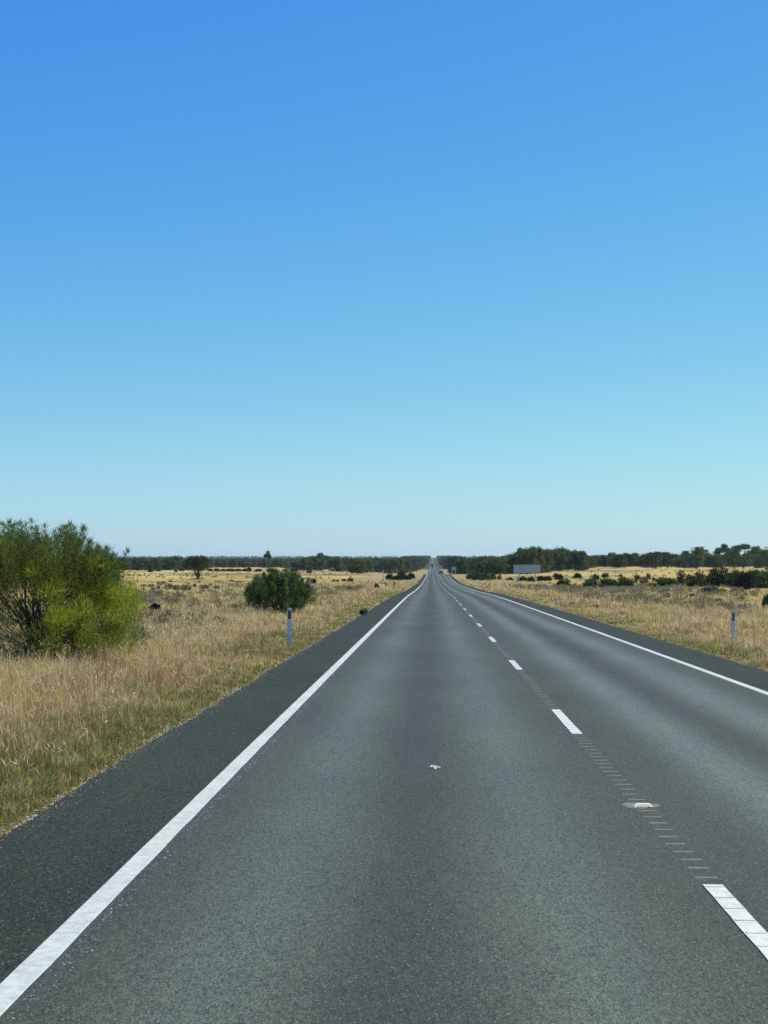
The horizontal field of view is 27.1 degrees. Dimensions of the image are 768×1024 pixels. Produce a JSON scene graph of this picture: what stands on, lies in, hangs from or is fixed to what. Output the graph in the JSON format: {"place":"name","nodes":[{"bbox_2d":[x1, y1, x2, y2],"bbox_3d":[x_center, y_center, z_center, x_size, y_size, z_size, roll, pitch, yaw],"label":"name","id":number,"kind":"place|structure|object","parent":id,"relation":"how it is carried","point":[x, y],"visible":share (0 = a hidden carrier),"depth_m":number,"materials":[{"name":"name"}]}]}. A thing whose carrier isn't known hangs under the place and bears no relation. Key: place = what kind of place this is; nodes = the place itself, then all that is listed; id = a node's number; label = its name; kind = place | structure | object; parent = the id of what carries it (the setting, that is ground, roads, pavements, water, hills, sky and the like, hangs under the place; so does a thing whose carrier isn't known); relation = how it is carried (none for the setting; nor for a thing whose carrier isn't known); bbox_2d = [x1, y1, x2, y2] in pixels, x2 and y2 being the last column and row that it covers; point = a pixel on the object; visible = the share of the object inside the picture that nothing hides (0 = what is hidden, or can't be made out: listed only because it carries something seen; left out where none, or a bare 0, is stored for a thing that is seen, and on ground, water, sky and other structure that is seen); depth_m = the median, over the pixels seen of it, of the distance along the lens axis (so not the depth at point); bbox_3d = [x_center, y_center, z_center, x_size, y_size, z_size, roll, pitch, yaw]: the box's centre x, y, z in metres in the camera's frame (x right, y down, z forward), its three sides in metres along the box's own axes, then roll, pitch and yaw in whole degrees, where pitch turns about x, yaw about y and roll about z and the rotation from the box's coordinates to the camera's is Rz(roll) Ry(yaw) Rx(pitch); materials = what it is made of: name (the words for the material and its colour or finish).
{"place":"outdoors","nodes":[
{"label":"outdoors","id":0,"kind":"place"},
{"bbox_2d":[0,558,767,1023],"bbox_3d":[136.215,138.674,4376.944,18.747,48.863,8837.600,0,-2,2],"label":"road","id":1,"kind":"structure","parent":0,"point":[510,860],"depth_m":10.83,"materials":[{"name":"grey asphalt"}]},
{"bbox_2d":[0,606,765,1018],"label":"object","id":2,"kind":"structure","parent":1,"relation":"on","point":[210,802],"depth_m":15.44,"materials":[{"name":"paint"}]},
{"bbox_2d":[620,802,659,808],"bbox_3d":[2.026,2.326,12.711,0.299,0.026,0.300,-1,-2,31],"label":"road stud","id":3,"kind":"object","parent":1,"relation":"on","point":[638,805],"visible":1,"depth_m":12.63,"materials":[{"name":"plastic"}]},
{"bbox_2d":[0,558,767,837],"bbox_3d":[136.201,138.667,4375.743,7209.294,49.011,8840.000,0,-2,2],"label":"ground","id":4,"kind":"structure","parent":0,"point":[586,573],"depth_m":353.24,"materials":[{"name":"beige plant"}]},
{"bbox_2d":[0,517,150,663],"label":"bush","id":5,"kind":"object","parent":4,"relation":"on","point":[25,559],"visible":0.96,"depth_m":32.30,"materials":[{"name":"green plant"}]},
{"bbox_2d":[116,558,133,569],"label":"tree","id":6,"kind":"object","parent":4,"relation":"on","point":[128,563],"visible":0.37,"depth_m":791.02,"materials":[{"name":"green plant"}]},
{"bbox_2d":[130,557,149,569],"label":"tree","id":7,"kind":"object","parent":4,"relation":"on","point":[136,561],"visible":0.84,"depth_m":813.29,"materials":[{"name":"green plant"}]},
{"bbox_2d":[148,603,160,612],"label":"bush","id":8,"kind":"object","parent":4,"relation":"on","point":[156,606],"visible":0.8,"depth_m":82.44,"materials":[{"name":"green plant"}]},
{"bbox_2d":[147,557,163,570],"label":"tree","id":9,"kind":"object","parent":4,"relation":"on","point":[156,562],"visible":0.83,"depth_m":723.23,"materials":[{"name":"green plant"}]},
{"bbox_2d":[11,578,313,601],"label":"wire fence","id":10,"kind":"object","parent":4,"relation":"on","point":[177,588],"visible":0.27,"depth_m":159.82,"materials":[{"name":"grey metal"}]},
{"bbox_2d":[160,558,176,569],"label":"tree","id":11,"kind":"object","parent":4,"relation":"on","point":[168,562],"visible":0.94,"depth_m":806.47,"materials":[{"name":"green plant"}]},
{"bbox_2d":[165,555,182,569],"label":"tree","id":12,"kind":"object","parent":4,"relation":"on","point":[178,558],"visible":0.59,"depth_m":854.43,"materials":[{"name":"green plant"}]},
{"bbox_2d":[179,559,193,569],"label":"tree","id":13,"kind":"object","parent":4,"relation":"on","point":[185,566],"visible":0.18,"depth_m":779.53,"materials":[{"name":"green plant"}]},
{"bbox_2d":[181,555,207,578],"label":"tree","id":14,"kind":"object","parent":4,"relation":"on","point":[198,562],"visible":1,"depth_m":363.64,"materials":[{"name":"green plant"}]},
{"bbox_2d":[193,561,211,570],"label":"tree","id":15,"kind":"object","parent":4,"relation":"on","point":[205,568],"visible":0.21,"depth_m":725.84,"materials":[{"name":"green plant"}]},
{"bbox_2d":[207,559,215,567],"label":"tree","id":16,"kind":"object","parent":4,"relation":"on","point":[211,561],"visible":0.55,"depth_m":1177.94,"materials":[{"name":"green plant"}]},
{"bbox_2d":[213,559,221,567],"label":"tree","id":17,"kind":"object","parent":4,"relation":"on","point":[217,563],"visible":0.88,"depth_m":1259.29,"materials":[{"name":"green plant"}]},
{"bbox_2d":[220,559,226,567],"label":"tree","id":18,"kind":"object","parent":4,"relation":"on","point":[223,562],"visible":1,"depth_m":1252.72,"materials":[{"name":"green plant"}]},
{"bbox_2d":[227,559,238,567],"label":"tree","id":19,"kind":"object","parent":4,"relation":"on","point":[233,563],"visible":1,"depth_m":1187.10,"materials":[{"name":"green plant"}]},
{"bbox_2d":[237,559,252,567],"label":"tree","id":20,"kind":"object","parent":4,"relation":"on","point":[244,563],"visible":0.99,"depth_m":1263.92,"materials":[{"name":"green plant"}]},
{"bbox_2d":[248,559,257,566],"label":"tree","id":21,"kind":"object","parent":4,"relation":"on","point":[255,562],"visible":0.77,"depth_m":1354.40,"materials":[{"name":"green plant"}]},
{"bbox_2d":[259,559,270,567],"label":"tree","id":22,"kind":"object","parent":4,"relation":"on","point":[263,562],"visible":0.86,"depth_m":1184.05,"materials":[{"name":"green plant"}]},
{"bbox_2d":[264,551,270,571],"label":"tree","id":23,"kind":"object","parent":4,"relation":"on","point":[267,555],"visible":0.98,"depth_m":641.01,"materials":[{"name":"green plant"}]},
{"bbox_2d":[269,558,279,566],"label":"tree","id":24,"kind":"object","parent":4,"relation":"on","point":[274,562],"visible":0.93,"depth_m":1339.61,"materials":[{"name":"green plant"}]},
{"bbox_2d":[242,564,317,612],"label":"bush","id":25,"kind":"object","parent":4,"relation":"on","point":[283,588],"visible":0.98,"depth_m":78.85,"materials":[{"name":"green plant"}]},
{"bbox_2d":[278,560,290,567],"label":"tree","id":26,"kind":"object","parent":4,"relation":"on","point":[282,562],"visible":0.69,"depth_m":1188.11,"materials":[{"name":"green plant"}]},
{"bbox_2d":[287,608,291,644],"bbox_3d":[-2.392,2.930,40.263,0.112,1.020,0.040,1,-3,2],"label":"guide post","id":27,"kind":"object","parent":4,"relation":"on","point":[289,617],"visible":0.91,"depth_m":40.26,"materials":[{"name":"plastic"}]},
{"bbox_2d":[286,561,300,569],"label":"tree","id":28,"kind":"object","parent":4,"relation":"on","point":[293,564],"visible":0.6,"depth_m":834.75,"materials":[{"name":"green plant"}]},
{"bbox_2d":[297,558,307,570],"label":"tree","id":29,"kind":"object","parent":4,"relation":"on","point":[302,564],"visible":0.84,"depth_m":772.03,"materials":[{"name":"green plant"}]},
{"bbox_2d":[306,555,325,570],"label":"tree","id":30,"kind":"object","parent":4,"relation":"on","point":[315,563],"visible":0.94,"depth_m":747.61,"materials":[{"name":"green plant"}]},
{"bbox_2d":[314,552,330,569],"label":"tree","id":31,"kind":"object","parent":4,"relation":"on","point":[321,555],"visible":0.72,"depth_m":819.64,"materials":[{"name":"green plant"}]},
{"bbox_2d":[326,557,346,571],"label":"tree","id":32,"kind":"object","parent":4,"relation":"on","point":[337,564],"visible":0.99,"depth_m":758.62,"materials":[{"name":"green plant"}]},
{"bbox_2d":[52,555,640,568],"bbox_3d":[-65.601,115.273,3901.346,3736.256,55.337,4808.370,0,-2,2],"label":"woodland","id":33,"kind":"object","parent":4,"relation":"on","point":[427,561],"visible":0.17,"depth_m":4468.69,"materials":[{"name":"green plant"}]},
{"bbox_2d":[341,556,351,570],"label":"tree","id":34,"kind":"object","parent":4,"relation":"on","point":[346,560],"visible":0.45,"depth_m":811.15,"materials":[{"name":"green plant"}]},
{"bbox_2d":[347,559,355,572],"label":"tree","id":35,"kind":"object","parent":4,"relation":"on","point":[349,568],"visible":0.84,"depth_m":731.24,"materials":[{"name":"green plant"}]},
{"bbox_2d":[348,559,368,573],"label":"tree","id":36,"kind":"object","parent":4,"relation":"on","point":[356,565],"visible":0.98,"depth_m":726.96,"materials":[{"name":"green plant"}]},
{"bbox_2d":[359,559,378,572],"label":"tree","id":37,"kind":"object","parent":4,"relation":"on","point":[370,563],"visible":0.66,"depth_m":878.99,"materials":[{"name":"green plant"}]},
{"bbox_2d":[372,559,387,572],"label":"tree","id":38,"kind":"object","parent":4,"relation":"on","point":[378,566],"visible":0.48,"depth_m":919.37,"materials":[{"name":"green plant"}]},
{"bbox_2d":[0,568,767,644],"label":"scrub","id":39,"kind":"object","parent":4,"relation":"on","point":[574,587],"visible":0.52,"depth_m":118.62,"materials":[{"name":"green plant"}]},
{"bbox_2d":[380,558,399,573],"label":"tree","id":40,"kind":"object","parent":4,"relation":"on","point":[388,564],"visible":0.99,"depth_m":870.62,"materials":[{"name":"green plant"}]},
{"bbox_2d":[393,557,408,572],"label":"tree","id":41,"kind":"object","parent":4,"relation":"on","point":[401,566],"visible":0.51,"depth_m":988.59,"materials":[{"name":"green plant"}]},
{"bbox_2d":[403,555,413,572],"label":"tree","id":42,"kind":"object","parent":4,"relation":"on","point":[408,562],"visible":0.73,"depth_m":997.76,"materials":[{"name":"green plant"}]},
{"bbox_2d":[411,558,417,571],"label":"tree","id":43,"kind":"object","parent":4,"relation":"on","point":[415,564],"visible":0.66,"depth_m":1146.11,"materials":[{"name":"green plant"}]},
{"bbox_2d":[451,557,472,573],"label":"tree","id":44,"kind":"object","parent":4,"relation":"on","point":[462,563],"visible":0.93,"depth_m":725.62,"materials":[{"name":"green plant"}]},
{"bbox_2d":[470,556,478,573],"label":"tree","id":45,"kind":"object","parent":4,"relation":"on","point":[472,566],"visible":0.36,"depth_m":720.13,"materials":[{"name":"green plant"}]},
{"bbox_2d":[469,572,483,579],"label":"shrub","id":46,"kind":"object","parent":4,"relation":"on","point":[478,576],"visible":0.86,"depth_m":401.83,"materials":[{"name":"green plant"}]},
{"bbox_2d":[473,559,488,573],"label":"tree","id":47,"kind":"object","parent":4,"relation":"on","point":[479,566],"visible":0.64,"depth_m":587.57,"materials":[{"name":"green plant"}]},
{"bbox_2d":[483,558,508,573],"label":"tree","id":48,"kind":"object","parent":4,"relation":"on","point":[496,564],"visible":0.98,"depth_m":557.94,"materials":[{"name":"green plant"}]},
{"bbox_2d":[503,554,512,573],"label":"tree","id":49,"kind":"object","parent":4,"relation":"on","point":[505,559],"visible":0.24,"depth_m":612.99,"materials":[{"name":"green plant"}]},
{"bbox_2d":[507,552,518,573],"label":"tree","id":50,"kind":"object","parent":4,"relation":"on","point":[511,562],"visible":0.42,"depth_m":589.12,"materials":[{"name":"green plant"}]},
{"bbox_2d":[515,549,527,573],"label":"tree","id":51,"kind":"object","parent":4,"relation":"on","point":[517,559],"visible":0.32,"depth_m":568.08,"materials":[{"name":"green plant"}]},
{"bbox_2d":[513,565,539,582],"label":"road sign","id":52,"kind":"object","parent":4,"relation":"on","point":[518,569],"visible":0.81,"depth_m":338.64,"materials":[{"name":"grey metal"}]},
{"bbox_2d":[520,547,538,573],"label":"tree","id":53,"kind":"object","parent":4,"relation":"on","point":[528,556],"visible":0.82,"depth_m":556.92,"materials":[{"name":"green plant"}]},
{"bbox_2d":[529,546,545,573],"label":"tree","id":54,"kind":"object","parent":4,"relation":"on","point":[540,556],"visible":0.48,"depth_m":561.76,"materials":[{"name":"green plant"}]},
{"bbox_2d":[536,576,547,580],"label":"shrub","id":55,"kind":"object","parent":4,"relation":"on","point":[542,578],"visible":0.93,"depth_m":379.56,"materials":[{"name":"green plant"}]},
{"bbox_2d":[536,548,554,572],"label":"tree","id":56,"kind":"object","parent":4,"relation":"on","point":[548,554],"visible":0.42,"depth_m":580.51,"materials":[{"name":"green plant"}]},
{"bbox_2d":[551,549,567,570],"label":"tree","id":57,"kind":"object","parent":4,"relation":"on","point":[557,555],"visible":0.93,"depth_m":629.63,"materials":[{"name":"green plant"}]},
{"bbox_2d":[554,578,571,585],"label":"shrub","id":58,"kind":"object","parent":4,"relation":"on","point":[564,582],"visible":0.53,"depth_m":249.51,"materials":[{"name":"green plant"}]},
{"bbox_2d":[562,549,577,569],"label":"tree","id":59,"kind":"object","parent":4,"relation":"on","point":[568,565],"visible":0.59,"depth_m":637.43,"materials":[{"name":"green plant"}]},
{"bbox_2d":[572,550,585,570],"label":"tree","id":60,"kind":"object","parent":4,"relation":"on","point":[578,559],"visible":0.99,"depth_m":600.45,"materials":[{"name":"green plant"}]},
{"bbox_2d":[580,551,589,569],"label":"tree","id":61,"kind":"object","parent":4,"relation":"on","point":[585,567],"visible":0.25,"depth_m":614.37,"materials":[{"name":"green plant"}]},
{"bbox_2d":[580,575,597,588],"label":"shrub","id":62,"kind":"object","parent":4,"relation":"on","point":[589,582],"visible":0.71,"depth_m":231.11,"materials":[{"name":"green plant"}]},
{"bbox_2d":[588,555,595,567],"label":"tree","id":63,"kind":"object","parent":4,"relation":"on","point":[592,562],"visible":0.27,"depth_m":701.35,"materials":[{"name":"green plant"}]},
{"bbox_2d":[595,554,609,566],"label":"tree","id":64,"kind":"object","parent":4,"relation":"on","point":[602,561],"visible":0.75,"depth_m":746.69,"materials":[{"name":"green plant"}]},
{"bbox_2d":[597,577,619,588],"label":"shrub","id":65,"kind":"object","parent":4,"relation":"on","point":[604,581],"visible":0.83,"depth_m":226.28,"materials":[{"name":"green plant"}]},
{"bbox_2d":[606,552,616,566],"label":"tree","id":66,"kind":"object","parent":4,"relation":"on","point":[610,555],"visible":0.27,"depth_m":735.47,"materials":[{"name":"green plant"}]},
{"bbox_2d":[610,554,628,567],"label":"tree","id":67,"kind":"object","parent":4,"relation":"on","point":[619,561],"visible":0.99,"depth_m":691.75,"materials":[{"name":"green plant"}]},
{"bbox_2d":[613,576,635,586],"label":"shrub","id":68,"kind":"object","parent":4,"relation":"on","point":[624,581],"visible":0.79,"depth_m":225.28,"materials":[{"name":"green plant"}]},
{"bbox_2d":[626,554,637,566],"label":"tree","id":69,"kind":"object","parent":4,"relation":"on","point":[631,558],"visible":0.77,"depth_m":777.80,"materials":[{"name":"green plant"}]},
{"bbox_2d":[638,553,648,567],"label":"tree","id":70,"kind":"object","parent":4,"relation":"on","point":[641,557],"visible":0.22,"depth_m":705.80,"materials":[{"name":"green plant"}]},
{"bbox_2d":[640,552,662,567],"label":"tree","id":71,"kind":"object","parent":4,"relation":"on","point":[647,559],"visible":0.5,"depth_m":693.49,"materials":[{"name":"green plant"}]},
{"bbox_2d":[648,551,662,568],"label":"tree","id":72,"kind":"object","parent":4,"relation":"on","point":[658,554],"visible":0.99,"depth_m":643.51,"materials":[{"name":"green plant"}]},
{"bbox_2d":[648,576,678,586],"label":"shrub","id":73,"kind":"object","parent":4,"relation":"on","point":[663,582],"visible":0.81,"depth_m":234.24,"materials":[{"name":"green plant"}]},
{"bbox_2d":[660,557,673,566],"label":"tree","id":74,"kind":"object","parent":4,"relation":"on","point":[669,559],"visible":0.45,"depth_m":807.55,"materials":[{"name":"green plant"}]},
{"bbox_2d":[661,551,675,567],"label":"tree","id":75,"kind":"object","parent":4,"relation":"on","point":[666,555],"visible":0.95,"depth_m":668.55,"materials":[{"name":"green plant"}]},
{"bbox_2d":[671,557,686,567],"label":"tree","id":76,"kind":"object","parent":4,"relation":"on","point":[676,561],"visible":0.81,"depth_m":692.41,"materials":[{"name":"green plant"}]},
{"bbox_2d":[676,569,685,579],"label":"shrub","id":77,"kind":"object","parent":4,"relation":"on","point":[680,574],"visible":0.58,"depth_m":319.06,"materials":[{"name":"green plant"}]},
{"bbox_2d":[679,550,693,567],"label":"tree","id":78,"kind":"object","parent":4,"relation":"on","point":[686,554],"visible":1,"depth_m":667.83,"materials":[{"name":"green plant"}]},
{"bbox_2d":[682,573,702,586],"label":"shrub","id":79,"kind":"object","parent":4,"relation":"on","point":[691,580],"visible":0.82,"depth_m":234.34,"materials":[{"name":"green plant"}]},
{"bbox_2d":[684,554,703,567],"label":"tree","id":80,"kind":"object","parent":4,"relation":"on","point":[692,558],"visible":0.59,"depth_m":687.53,"materials":[{"name":"green plant"}]},
{"bbox_2d":[690,546,708,568],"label":"tree","id":81,"kind":"object","parent":4,"relation":"on","point":[697,551],"visible":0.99,"depth_m":645.53,"materials":[{"name":"green plant"}]},
{"bbox_2d":[694,569,713,586],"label":"shrub","id":82,"kind":"object","parent":4,"relation":"on","point":[706,580],"visible":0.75,"depth_m":236.08,"materials":[{"name":"green plant"}]},
{"bbox_2d":[700,584,719,593],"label":"shrub","id":83,"kind":"object","parent":4,"relation":"on","point":[711,588],"visible":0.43,"depth_m":153.45,"materials":[{"name":"green plant"}]},
{"bbox_2d":[703,554,720,566],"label":"tree","id":84,"kind":"object","parent":4,"relation":"on","point":[708,560],"visible":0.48,"depth_m":728.45,"materials":[{"name":"green plant"}]},
{"bbox_2d":[705,566,721,584],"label":"shrub","id":85,"kind":"object","parent":4,"relation":"on","point":[714,571],"visible":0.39,"depth_m":237.17,"materials":[{"name":"green plant"}]},
{"bbox_2d":[711,555,724,567],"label":"tree","id":86,"kind":"object","parent":4,"relation":"on","point":[716,559],"visible":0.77,"depth_m":701.61,"materials":[{"name":"green plant"}]},
{"bbox_2d":[712,567,728,586],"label":"shrub","id":87,"kind":"object","parent":4,"relation":"on","point":[719,581],"visible":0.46,"depth_m":232.84,"materials":[{"name":"green plant"}]},
{"bbox_2d":[712,543,732,567],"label":"tree","id":88,"kind":"object","parent":4,"relation":"on","point":[723,549],"visible":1,"depth_m":638.95,"materials":[{"name":"green plant"}]},
{"bbox_2d":[724,568,738,587],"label":"shrub","id":89,"kind":"object","parent":4,"relation":"on","point":[732,574],"visible":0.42,"depth_m":214.24,"materials":[{"name":"green plant"}]},
{"bbox_2d":[724,549,739,568],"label":"tree","id":90,"kind":"object","parent":4,"relation":"on","point":[735,553],"visible":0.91,"depth_m":647.69,"materials":[{"name":"green plant"}]},
{"bbox_2d":[731,610,734,642],"bbox_3d":[9.440,3.175,43.139,0.110,1.020,0.040,1,-1,2],"label":"guide post","id":91,"kind":"object","parent":4,"relation":"on","point":[732,623],"visible":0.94,"depth_m":43.13,"materials":[{"name":"plastic"}]},
{"bbox_2d":[725,556,743,566],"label":"tree","id":92,"kind":"object","parent":4,"relation":"on","point":[728,561],"visible":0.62,"depth_m":741.65,"materials":[{"name":"green plant"}]},
{"bbox_2d":[730,571,759,589],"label":"shrub","id":93,"kind":"object","parent":4,"relation":"on","point":[745,580],"visible":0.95,"depth_m":196.14,"materials":[{"name":"green plant"}]},
{"bbox_2d":[731,543,758,567],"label":"tree","id":94,"kind":"object","parent":4,"relation":"on","point":[744,546],"visible":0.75,"depth_m":681.33,"materials":[{"name":"green plant"}]},
{"bbox_2d":[739,554,751,566],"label":"tree","id":95,"kind":"object","parent":4,"relation":"on","point":[741,556],"visible":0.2,"depth_m":751.28,"materials":[{"name":"green plant"}]},
{"bbox_2d":[749,545,767,567],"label":"tree","id":96,"kind":"object","parent":4,"relation":"on","point":[755,550],"visible":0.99,"depth_m":661.93,"materials":[{"name":"green plant"}]},
{"bbox_2d":[751,555,765,567],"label":"tree","id":97,"kind":"object","parent":4,"relation":"on","point":[760,558],"visible":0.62,"depth_m":689.38,"materials":[{"name":"green plant"}]},
{"bbox_2d":[753,568,767,587],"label":"shrub","id":98,"kind":"object","parent":4,"relation":"on","point":[762,582],"visible":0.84,"depth_m":208.82,"materials":[{"name":"green plant"}]},
{"bbox_2d":[761,595,767,605],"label":"shrub","id":99,"kind":"object","parent":4,"relation":"on","point":[765,600],"visible":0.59,"depth_m":90.41,"materials":[{"name":"green plant"}]},
{"bbox_2d":[0,0,767,557],"label":"sky","id":100,"kind":"structure","parent":0,"point":[377,278],"materials":[{"name":"blue"}]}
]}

